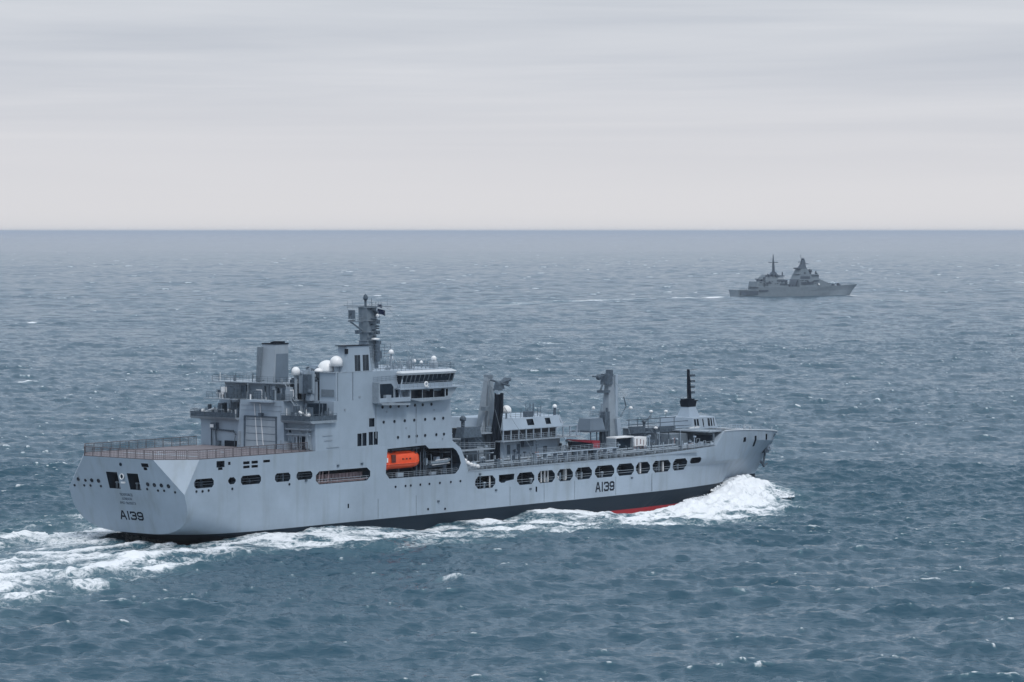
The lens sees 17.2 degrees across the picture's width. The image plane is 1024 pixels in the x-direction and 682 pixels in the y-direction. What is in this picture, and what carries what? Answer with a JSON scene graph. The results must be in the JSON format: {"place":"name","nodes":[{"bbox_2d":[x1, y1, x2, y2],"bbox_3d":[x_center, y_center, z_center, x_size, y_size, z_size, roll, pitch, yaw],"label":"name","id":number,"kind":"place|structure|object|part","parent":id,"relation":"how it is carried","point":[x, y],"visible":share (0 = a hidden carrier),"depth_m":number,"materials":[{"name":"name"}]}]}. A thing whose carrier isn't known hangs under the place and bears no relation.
{"place":"outdoors","nodes":[
{"label":"outdoors","id":0,"kind":"place"},
{"bbox_2d":[0,232,1023,681],"bbox_3d":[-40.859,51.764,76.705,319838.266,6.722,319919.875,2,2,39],"label":"sea","id":1,"kind":"structure","parent":0,"point":[884,398],"depth_m":826.53,"materials":[{"name":"liquid"}]},
{"bbox_2d":[69,294,777,543],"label":"supply ship","id":2,"kind":"object","parent":1,"relation":"on","point":[278,449],"visible":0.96,"depth_m":623.27,"materials":[{"name":"paint"}]},
{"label":"hangar door","id":3,"kind":"part","parent":2,"relation":"part of","materials":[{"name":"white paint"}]},
{"bbox_2d":[377,309,384,315],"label":"flag","id":4,"kind":"object","parent":2,"relation":"attached to","point":[381,311],"visible":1,"depth_m":638.54,"materials":[{"name":"fabric"}]},
{"bbox_2d":[386,450,418,469],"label":"lifeboat","id":5,"kind":"object","parent":2,"relation":"hanging from","point":[402,459],"visible":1,"depth_m":627.75,"materials":[{"name":"orange paint"}]},
{"bbox_2d":[391,454,395,462],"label":"window","id":6,"kind":"structure","parent":5,"relation":"in","point":[393,457],"depth_m":625.58,"materials":[{"name":"grey glass"}]},
{"bbox_2d":[421,456,450,467],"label":"rescue boat","id":7,"kind":"object","parent":2,"relation":"on","point":[436,461],"visible":1,"depth_m":636.12,"materials":[{"name":"white paint"}]},
{"bbox_2d":[566,439,599,454],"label":"workboat","id":8,"kind":"object","parent":2,"relation":"on","point":[582,443],"visible":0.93,"depth_m":674.46,"materials":[{"name":"red rubber"}]},
{"bbox_2d":[606,436,633,453],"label":"storage container","id":9,"kind":"object","parent":2,"relation":"on","point":[627,441],"visible":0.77,"depth_m":686.57,"materials":[{"name":"white metal"}]},
{"bbox_2d":[634,436,645,448],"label":"equipment shelter","id":10,"kind":"object","parent":2,"relation":"on","point":[640,441],"visible":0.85,"depth_m":690.10,"materials":[{"name":"white paint"}]},
{"bbox_2d":[683,475,794,501],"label":"bow spray","id":11,"kind":"object","parent":1,"relation":"on","point":[784,496],"visible":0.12,"depth_m":699.27,"materials":[{"name":"liquid"}]},
{"bbox_2d":[729,255,856,296],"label":"frigate","id":12,"kind":"object","parent":1,"relation":"on","point":[803,281],"visible":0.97,"depth_m":2852.70,"materials":[{"name":"grey metal"}]},
{"bbox_2d":[0,0,1023,231],"label":"sky","id":13,"kind":"structure","parent":0,"point":[116,115],"materials":[{"name":"grey"}]}
]}

